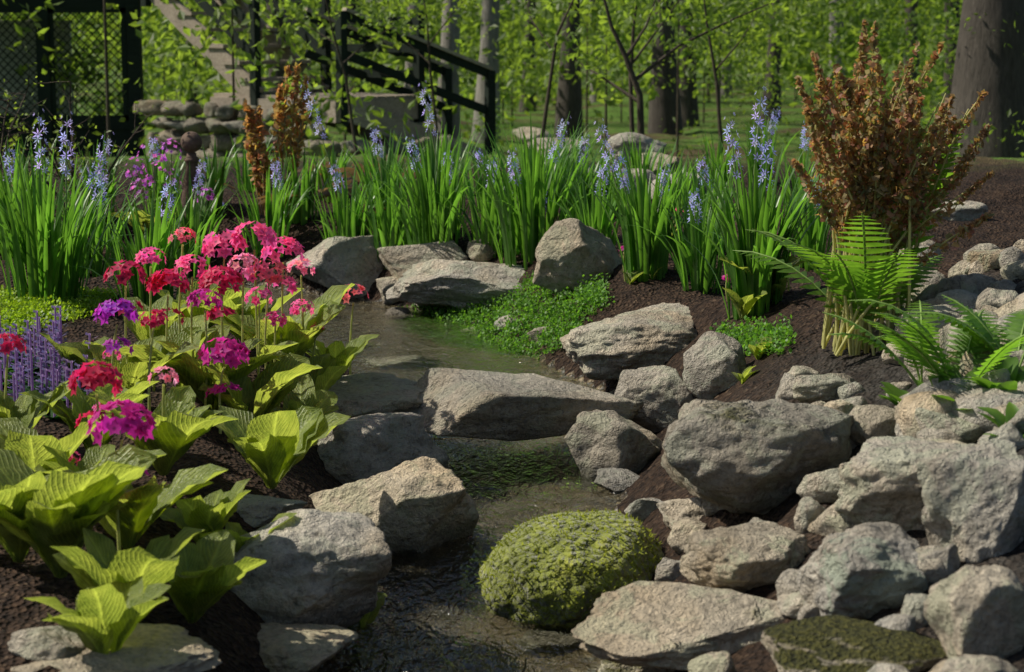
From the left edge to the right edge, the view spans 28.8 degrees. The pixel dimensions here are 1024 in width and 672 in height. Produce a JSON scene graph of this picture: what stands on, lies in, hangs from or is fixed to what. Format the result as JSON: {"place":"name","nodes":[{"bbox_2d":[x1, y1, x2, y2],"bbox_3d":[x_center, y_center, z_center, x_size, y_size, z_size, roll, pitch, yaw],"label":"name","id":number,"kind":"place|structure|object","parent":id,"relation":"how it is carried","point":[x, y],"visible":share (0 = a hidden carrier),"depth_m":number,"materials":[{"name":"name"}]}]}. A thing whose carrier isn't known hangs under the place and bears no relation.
{"place":"outdoors","nodes":[
{"label":"outdoors","id":0,"kind":"place"},
{"bbox_2d":[124,138,214,248],"bbox_3d":[-1.728,-0.697,10.042,0.524,0.599,0.236,0,9,0],"label":"rocket","id":1,"kind":"object","parent":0,"point":[208,197],"depth_m":10.04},
{"bbox_2d":[195,148,205,157],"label":"rock","id":2,"kind":"object","parent":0,"point":[200,153],"visible":0.18,"depth_m":22.21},
{"bbox_2d":[200,134,212,149],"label":"rock","id":3,"kind":"object","parent":2,"relation":"on","point":[206,141],"visible":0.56,"depth_m":22.13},
{"bbox_2d":[183,117,211,133],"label":"rock","id":4,"kind":"object","parent":3,"relation":"on","point":[196,125],"visible":0.73,"depth_m":22.14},
{"bbox_2d":[175,102,202,116],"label":"rock","id":5,"kind":"object","parent":4,"relation":"on","point":[189,109],"visible":0.98,"depth_m":22.24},
{"bbox_2d":[179,276,622,671],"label":"water","id":6,"kind":"structure","parent":0,"point":[434,614],"depth_m":5.79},
{"bbox_2d":[286,235,384,297],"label":"rock","id":7,"kind":"object","parent":6,"relation":"on","point":[338,260],"visible":0.67,"depth_m":9.50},
{"bbox_2d":[593,468,639,491],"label":"rock","id":8,"kind":"object","parent":6,"relation":"on","point":[617,479],"visible":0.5,"depth_m":6.06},
{"bbox_2d":[0,30,1023,671],"bbox_3d":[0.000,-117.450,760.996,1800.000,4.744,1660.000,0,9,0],"label":"ground","id":9,"kind":"structure","parent":0,"point":[228,624],"depth_m":6.97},
{"bbox_2d":[0,21,73,114],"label":"lattice fence","id":10,"kind":"object","parent":9,"relation":"on","point":[7,51],"depth_m":24.27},
{"bbox_2d":[0,305,97,419],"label":"lavender flowers","id":11,"kind":"object","parent":9,"relation":"on","point":[56,374],"depth_m":5.96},
{"bbox_2d":[0,285,118,336],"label":"ground cover plants","id":12,"kind":"object","parent":9,"relation":"on","point":[79,305],"visible":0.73,"depth_m":7.29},
{"bbox_2d":[10,623,221,671],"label":"rock","id":13,"kind":"object","parent":9,"relation":"on","point":[147,647],"visible":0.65,"depth_m":3.86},
{"bbox_2d":[7,626,85,660],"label":"rock","id":14,"kind":"object","parent":13,"relation":"on","point":[46,643],"visible":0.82,"depth_m":3.83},
{"bbox_2d":[181,131,201,218],"bbox_3d":[-1.645,-0.812,10.241,0.148,0.480,0.149,0,9,0],"label":"finial","id":15,"kind":"object","parent":9,"relation":"on","point":[191,143],"visible":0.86,"depth_m":10.20,"materials":[{"name":"stone"}]},
{"bbox_2d":[12,161,421,212],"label":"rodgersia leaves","id":16,"kind":"object","parent":9,"relation":"on","point":[326,192],"visible":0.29,"depth_m":10.33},
{"bbox_2d":[0,0,495,157],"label":"stairs","id":17,"kind":"structure","parent":9,"relation":"on","point":[131,46],"depth_m":22.46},
{"bbox_2d":[236,494,307,526],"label":"rock","id":18,"kind":"object","parent":9,"relation":"on","point":[257,510],"visible":0.48,"depth_m":5.03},
{"bbox_2d":[257,622,358,671],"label":"rock","id":19,"kind":"object","parent":9,"relation":"on","point":[309,647],"visible":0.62,"depth_m":4.41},
{"bbox_2d":[230,509,391,627],"bbox_3d":[-0.523,0.567,4.751,0.501,0.320,0.411,0,9,3],"label":"rock","id":20,"kind":"object","parent":9,"relation":"on","point":[323,568],"visible":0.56,"depth_m":4.59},
{"bbox_2d":[328,372,422,418],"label":"rock","id":21,"kind":"object","parent":9,"relation":"on","point":[358,394],"visible":0.43,"depth_m":6.45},
{"bbox_2d":[317,412,449,484],"bbox_3d":[-0.458,0.363,6.221,0.496,0.252,0.409,-8,12,-40],"label":"rock","id":22,"kind":"object","parent":9,"relation":"on","point":[355,449],"visible":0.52,"depth_m":6.08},
{"bbox_2d":[376,276,397,304],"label":"rock","id":23,"kind":"object","parent":9,"relation":"on","point":[384,284],"visible":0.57,"depth_m":9.33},
{"bbox_2d":[309,456,478,553],"bbox_3d":[-0.337,0.502,5.574,0.493,0.318,0.332,-1,9,-3],"label":"rock","id":24,"kind":"object","parent":9,"relation":"on","point":[421,504],"visible":0.61,"depth_m":5.46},
{"bbox_2d":[0,201,804,653],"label":"primula","id":25,"kind":"object","parent":9,"relation":"on","point":[56,503],"depth_m":5.12,"materials":[{"name":"plant"}]},
{"bbox_2d":[0,0,808,187],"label":"tree leaves","id":26,"kind":"object","parent":9,"relation":"on","point":[402,22],"visible":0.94,"depth_m":16.89,"materials":[{"name":"green plant"}]},
{"bbox_2d":[377,240,467,278],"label":"rock","id":27,"kind":"object","parent":9,"relation":"on","point":[398,261],"visible":0.69,"depth_m":9.33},
{"bbox_2d":[0,81,866,319],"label":"camassia","id":28,"kind":"object","parent":9,"relation":"on","point":[33,235],"depth_m":8.63,"materials":[{"name":"plant"}]},
{"bbox_2d":[26,0,844,142],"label":"tree trunks","id":29,"kind":"object","parent":9,"relation":"on","point":[487,14],"visible":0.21,"depth_m":28.47,"materials":[{"name":"grey plant"}]},
{"bbox_2d":[386,259,524,309],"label":"rock","id":30,"kind":"object","parent":9,"relation":"on","point":[443,282],"visible":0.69,"depth_m":8.94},
{"bbox_2d":[0,0,939,210],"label":"trees","id":31,"kind":"object","parent":9,"relation":"on","point":[633,78],"visible":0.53,"depth_m":16.88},
{"bbox_2d":[466,238,502,261],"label":"rock","id":32,"kind":"object","parent":9,"relation":"on","point":[477,252],"visible":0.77,"depth_m":9.24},
{"bbox_2d":[398,270,614,358],"bbox_3d":[-0.064,-0.120,8.568,0.632,0.424,1.616,-8,12,-43],"label":"sedum patch","id":33,"kind":"object","parent":9,"relation":"on","point":[566,308],"visible":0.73,"depth_m":8.31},
{"bbox_2d":[0,0,1023,157],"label":"understory leaves","id":34,"kind":"object","parent":9,"relation":"on","point":[797,29],"visible":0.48,"depth_m":28.59,"materials":[{"name":"green plant"}]},
{"bbox_2d":[411,368,643,440],"bbox_3d":[-0.013,0.214,6.487,0.782,0.187,0.436,-3,9,-17],"label":"rock","id":35,"kind":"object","parent":9,"relation":"on","point":[503,406],"depth_m":6.34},
{"bbox_2d":[512,127,550,143],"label":"rock","id":36,"kind":"object","parent":9,"relation":"on","point":[526,130],"visible":0.4,"depth_m":27.52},
{"bbox_2d":[527,137,590,157],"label":"rock","id":37,"kind":"object","parent":9,"relation":"on","point":[556,139],"visible":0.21,"depth_m":14.87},
{"bbox_2d":[479,510,663,624],"bbox_3d":[0.180,0.611,5.038,0.519,0.288,0.354,-3,10,-19],"label":"moss mound","id":38,"kind":"object","parent":9,"relation":"on","point":[530,605],"visible":0.65,"depth_m":4.92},
{"bbox_2d":[477,508,665,609],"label":"moss tufts","id":39,"kind":"object","parent":38,"relation":"on","point":[536,552],"visible":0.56,"depth_m":4.99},
{"bbox_2d":[532,218,621,295],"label":"rock","id":40,"kind":"object","parent":9,"relation":"on","point":[569,252],"visible":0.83,"depth_m":8.31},
{"bbox_2d":[180,0,1023,157],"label":"tree trunks","id":41,"kind":"object","parent":9,"relation":"on","point":[989,62],"visible":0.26,"depth_m":18.18,"materials":[{"name":"brown plant"}]},
{"bbox_2d":[564,410,662,476],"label":"rock","id":42,"kind":"object","parent":9,"relation":"on","point":[595,440],"visible":0.66,"depth_m":6.20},
{"bbox_2d":[598,659,642,671],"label":"rock","id":43,"kind":"object","parent":9,"relation":"on","point":[607,666],"visible":0.27,"depth_m":4.49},
{"bbox_2d":[560,310,696,379],"bbox_3d":[0.447,0.030,7.377,0.545,0.227,0.521,-1,9,-6],"label":"rock","id":44,"kind":"object","parent":9,"relation":"on","point":[613,348],"visible":0.72,"depth_m":7.17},
{"bbox_2d":[246,35,1023,386],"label":"fern stipes","id":45,"kind":"object","parent":9,"relation":"on","point":[840,345],"visible":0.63,"depth_m":5.75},
{"bbox_2d":[242,19,994,265],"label":"brown fern fronds","id":46,"kind":"object","parent":45,"relation":"attached to","point":[857,144],"visible":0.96,"depth_m":5.71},
{"bbox_2d":[735,58,1023,380],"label":"green fern fronds","id":47,"kind":"object","parent":45,"relation":"attached to","point":[866,286],"visible":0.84,"depth_m":5.61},
{"bbox_2d":[606,132,666,160],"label":"rock","id":48,"kind":"object","parent":9,"relation":"on","point":[616,142],"visible":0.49,"depth_m":13.27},
{"bbox_2d":[624,498,663,522],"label":"rock","id":49,"kind":"object","parent":9,"relation":"on","point":[641,509],"visible":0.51,"depth_m":5.43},
{"bbox_2d":[614,365,693,432],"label":"rock","id":50,"kind":"object","parent":9,"relation":"on","point":[662,393],"visible":0.59,"depth_m":6.53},
{"bbox_2d":[625,302,689,313],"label":"rock","id":51,"kind":"object","parent":9,"relation":"on","point":[679,308],"visible":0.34,"depth_m":7.56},
{"bbox_2d":[642,152,682,175],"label":"rock","id":52,"kind":"object","parent":9,"relation":"on","point":[664,164],"visible":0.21,"depth_m":11.93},
{"bbox_2d":[654,557,680,581],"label":"rock","id":53,"kind":"object","parent":9,"relation":"on","point":[667,569],"visible":0.39,"depth_m":4.82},
{"bbox_2d":[571,581,786,670],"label":"rock","id":54,"kind":"object","parent":9,"relation":"on","point":[667,625],"visible":0.73,"depth_m":4.17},
{"bbox_2d":[656,497,704,528],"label":"rock","id":55,"kind":"object","parent":9,"relation":"on","point":[672,511],"visible":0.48,"depth_m":5.10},
{"bbox_2d":[667,518,707,553],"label":"rock","id":56,"kind":"object","parent":9,"relation":"on","point":[682,530],"visible":0.46,"depth_m":4.98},
{"bbox_2d":[688,651,736,671],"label":"rock","id":57,"kind":"object","parent":9,"relation":"on","point":[721,661],"visible":1,"depth_m":3.94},
{"bbox_2d":[682,331,746,399],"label":"rock","id":58,"kind":"object","parent":9,"relation":"on","point":[712,361],"visible":0.83,"depth_m":6.34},
{"bbox_2d":[679,521,811,592],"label":"rock","id":59,"kind":"object","parent":9,"relation":"on","point":[742,558],"visible":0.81,"depth_m":4.33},
{"bbox_2d":[709,313,796,355],"bbox_3d":[0.807,0.003,6.545,0.179,0.179,0.862,-2,9,-13],"label":"sedum","id":60,"kind":"object","parent":9,"relation":"on","point":[736,332],"visible":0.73,"depth_m":6.50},
{"bbox_2d":[661,398,855,513],"bbox_3d":[0.602,0.301,4.908,0.518,0.296,0.432,2,9,11],"label":"rock","id":61,"kind":"object","parent":9,"relation":"on","point":[763,457],"visible":0.79,"depth_m":4.75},
{"bbox_2d":[622,266,940,383],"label":"small leafy plants","id":62,"kind":"object","parent":9,"relation":"on","point":[742,378],"visible":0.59,"depth_m":6.40,"materials":[{"name":"green plant"}]},
{"bbox_2d":[775,373,794,400],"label":"rock","id":63,"kind":"object","parent":9,"relation":"on","point":[784,390],"visible":0.41,"depth_m":5.65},
{"bbox_2d":[775,569,798,597],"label":"rock","id":64,"kind":"object","parent":9,"relation":"on","point":[786,582],"visible":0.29,"depth_m":4.17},
{"bbox_2d":[776,591,803,618],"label":"rock","id":65,"kind":"object","parent":9,"relation":"on","point":[790,605],"visible":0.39,"depth_m":4.12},
{"bbox_2d":[787,366,818,376],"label":"rock","id":66,"kind":"object","parent":9,"relation":"on","point":[795,371],"visible":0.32,"depth_m":5.73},
{"bbox_2d":[797,600,819,619],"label":"rock","id":67,"kind":"object","parent":9,"relation":"on","point":[808,610],"visible":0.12,"depth_m":4.01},
{"bbox_2d":[793,496,825,533],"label":"rock","id":68,"kind":"object","parent":9,"relation":"on","point":[809,510],"visible":0.62,"depth_m":4.53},
{"bbox_2d":[796,468,839,502],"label":"rock","id":69,"kind":"object","parent":9,"relation":"on","point":[822,487],"visible":0.38,"depth_m":4.62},
{"bbox_2d":[792,373,854,403],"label":"rock","id":70,"kind":"object","parent":9,"relation":"on","point":[809,389],"visible":0.58,"depth_m":5.47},
{"bbox_2d":[807,502,855,535],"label":"rock","id":71,"kind":"object","parent":9,"relation":"on","point":[828,521],"visible":0.35,"depth_m":4.43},
{"bbox_2d":[824,399,854,413],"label":"rock","id":72,"kind":"object","parent":9,"relation":"on","point":[844,406],"visible":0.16,"depth_m":5.12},
{"bbox_2d":[837,381,863,399],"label":"rock","id":73,"kind":"object","parent":9,"relation":"on","point":[846,391],"visible":0.63,"depth_m":5.44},
{"bbox_2d":[761,615,947,671],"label":"rock","id":74,"kind":"object","parent":9,"relation":"on","point":[832,643],"visible":0.91,"depth_m":3.64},
{"bbox_2d":[796,522,927,619],"bbox_3d":[0.718,0.471,4.028,0.263,0.195,0.247,-1,9,-9],"label":"rock","id":75,"kind":"object","parent":9,"relation":"on","point":[867,570],"visible":0.84,"depth_m":3.94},
{"bbox_2d":[848,405,895,445],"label":"rock","id":76,"kind":"object","parent":9,"relation":"on","point":[870,421],"visible":0.45,"depth_m":4.88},
{"bbox_2d":[867,663,908,671],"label":"rock","id":77,"kind":"object","parent":9,"relation":"on","point":[883,667],"visible":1,"depth_m":3.52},
{"bbox_2d":[874,614,915,632],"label":"rock","id":78,"kind":"object","parent":9,"relation":"on","point":[904,622],"visible":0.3,"depth_m":3.74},
{"bbox_2d":[881,341,919,364],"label":"rock","id":79,"kind":"object","parent":9,"relation":"on","point":[886,359],"visible":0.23,"depth_m":5.57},
{"bbox_2d":[834,436,978,531],"bbox_3d":[0.919,0.329,4.428,0.352,0.203,0.334,4,10,23],"label":"rock","id":80,"kind":"object","parent":9,"relation":"on","point":[878,481],"visible":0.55,"depth_m":4.33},
{"bbox_2d":[901,593,928,628],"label":"rock","id":81,"kind":"object","parent":9,"relation":"on","point":[913,605],"visible":0.34,"depth_m":3.82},
{"bbox_2d":[894,390,958,437],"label":"rock","id":82,"kind":"object","parent":9,"relation":"on","point":[905,408],"visible":0.42,"depth_m":4.74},
{"bbox_2d":[915,545,951,586],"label":"rock","id":83,"kind":"object","parent":9,"relation":"on","point":[935,570],"visible":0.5,"depth_m":3.96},
{"bbox_2d":[905,304,963,337],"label":"rock","id":84,"kind":"object","parent":9,"relation":"on","point":[946,309],"visible":0.24,"depth_m":5.62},
{"bbox_2d":[916,428,961,441],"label":"rock","id":85,"kind":"object","parent":9,"relation":"on","point":[931,433],"visible":0.19,"depth_m":4.60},
{"bbox_2d":[924,543,959,573],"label":"rock","id":86,"kind":"object","parent":9,"relation":"on","point":[948,556],"visible":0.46,"depth_m":3.98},
{"bbox_2d":[908,377,976,394],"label":"rock","id":87,"kind":"object","parent":9,"relation":"on","point":[942,385],"visible":0.2,"depth_m":4.82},
{"bbox_2d":[932,276,962,297],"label":"rock","id":88,"kind":"object","parent":9,"relation":"on","point":[946,284],"visible":0.27,"depth_m":5.84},
{"bbox_2d":[915,407,983,442],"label":"rock","id":89,"kind":"object","parent":9,"relation":"on","point":[966,431],"visible":0.45,"depth_m":4.68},
{"bbox_2d":[879,356,1023,437],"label":"hellebore leaves","id":90,"kind":"object","parent":9,"relation":"on","point":[1009,363],"visible":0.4,"depth_m":4.82,"materials":[{"name":"green plant"}]},
{"bbox_2d":[934,289,978,309],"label":"rock","id":91,"kind":"object","parent":9,"relation":"on","point":[966,298],"visible":0.22,"depth_m":5.74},
{"bbox_2d":[931,200,987,220],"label":"rock","id":92,"kind":"object","parent":9,"relation":"on","point":[968,210],"visible":0.41,"depth_m":9.98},
{"bbox_2d":[917,439,1023,563],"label":"rock","id":93,"kind":"object","parent":9,"relation":"on","point":[973,508],"visible":0.88,"depth_m":4.01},
{"bbox_2d":[946,346,998,376],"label":"rock","id":94,"kind":"object","parent":9,"relation":"on","point":[966,364],"visible":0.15,"depth_m":4.91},
{"bbox_2d":[923,564,1023,659],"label":"rock","id":95,"kind":"object","parent":9,"relation":"on","point":[972,610],"visible":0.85,"depth_m":3.52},
{"bbox_2d":[939,317,1011,357],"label":"rock","id":96,"kind":"object","parent":9,"relation":"on","point":[944,331],"visible":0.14,"depth_m":5.18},
{"bbox_2d":[960,273,998,294],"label":"rock","id":97,"kind":"object","parent":9,"relation":"on","point":[977,283],"visible":0.39,"depth_m":5.82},
{"bbox_2d":[940,654,1020,671],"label":"rock","id":98,"kind":"object","parent":9,"relation":"on","point":[972,663],"visible":1,"depth_m":3.38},
{"bbox_2d":[967,249,1003,272],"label":"rock","id":99,"kind":"object","parent":9,"relation":"on","point":[988,260],"visible":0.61,"depth_m":6.15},
{"bbox_2d":[952,390,1023,433],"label":"rock","id":100,"kind":"object","parent":9,"relation":"on","point":[970,404],"visible":0.49,"depth_m":4.68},
{"bbox_2d":[981,369,1009,382],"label":"rock","id":101,"kind":"object","parent":9,"relation":"on","point":[999,376],"visible":0.21,"depth_m":4.82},
{"bbox_2d":[976,288,1018,309],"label":"rock","id":102,"kind":"object","parent":9,"relation":"on","point":[997,298],"visible":0.54,"depth_m":5.61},
{"bbox_2d":[977,423,1023,450],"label":"rock","id":103,"kind":"object","parent":9,"relation":"on","point":[1011,432],"visible":0.47,"depth_m":4.49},
{"bbox_2d":[987,279,1016,289],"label":"rock","id":104,"kind":"object","parent":9,"relation":"on","point":[1004,284],"visible":0.39,"depth_m":5.75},
{"bbox_2d":[993,299,1018,317],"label":"rock","id":105,"kind":"object","parent":9,"relation":"on","point":[1006,308],"visible":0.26,"depth_m":5.35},
{"bbox_2d":[993,404,1023,432],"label":"rock","id":106,"kind":"object","parent":9,"relation":"on","point":[1017,420],"visible":0.38,"depth_m":4.53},
{"bbox_2d":[998,246,1023,268],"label":"rock","id":107,"kind":"object","parent":9,"relation":"on","point":[1008,255],"visible":0.55,"depth_m":6.12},
{"bbox_2d":[1000,260,1023,280],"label":"rock","id":108,"kind":"object","parent":9,"relation":"on","point":[1012,271],"visible":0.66,"depth_m":5.92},
{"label":"rock","id":109,"kind":"object","parent":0,"visible":0},
{"bbox_2d":[165,145,187,155],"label":"rock","id":110,"kind":"object","parent":109,"relation":"on","point":[176,151],"visible":0.23,"depth_m":22.46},
{"bbox_2d":[157,128,185,147],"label":"rock","id":111,"kind":"object","parent":110,"relation":"on","point":[166,134],"visible":0.51,"depth_m":22.51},
{"bbox_2d":[151,117,174,128],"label":"rock","id":112,"kind":"object","parent":111,"relation":"on","point":[157,122],"visible":0.76,"depth_m":22.62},
{"bbox_2d":[133,99,168,115],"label":"rock","id":113,"kind":"object","parent":112,"relation":"on","point":[149,107],"visible":0.77,"depth_m":22.76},
{"bbox_2d":[161,100,188,115],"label":"rock","id":114,"kind":"object","parent":112,"relation":"on","point":[172,110],"visible":0.69,"depth_m":22.46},
{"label":"rock","id":115,"kind":"object","parent":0,"visible":0},
{"bbox_2d":[202,148,230,157],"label":"rock","id":116,"kind":"object","parent":115,"relation":"on","point":[218,153],"visible":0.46,"depth_m":22.00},
{"bbox_2d":[210,133,239,151],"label":"rock","id":117,"kind":"object","parent":116,"relation":"on","point":[223,142],"visible":0.77,"depth_m":21.93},
{"bbox_2d":[205,118,237,133],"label":"rock","id":118,"kind":"object","parent":117,"relation":"on","point":[213,125],"visible":0.77,"depth_m":21.91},
{"bbox_2d":[215,104,236,118],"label":"rock","id":119,"kind":"object","parent":118,"relation":"on","point":[224,111],"visible":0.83,"depth_m":21.86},
{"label":"rock","id":120,"kind":"object","parent":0,"visible":0},
{"bbox_2d":[305,138,341,156],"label":"rock","id":121,"kind":"object","parent":120,"relation":"on","point":[313,146],"visible":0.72,"depth_m":20.80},
{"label":"rock","id":122,"kind":"object","parent":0,"visible":0},
{"bbox_2d":[340,139,370,154],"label":"rock","id":123,"kind":"object","parent":122,"relation":"on","point":[360,142],"visible":0.6,"depth_m":20.94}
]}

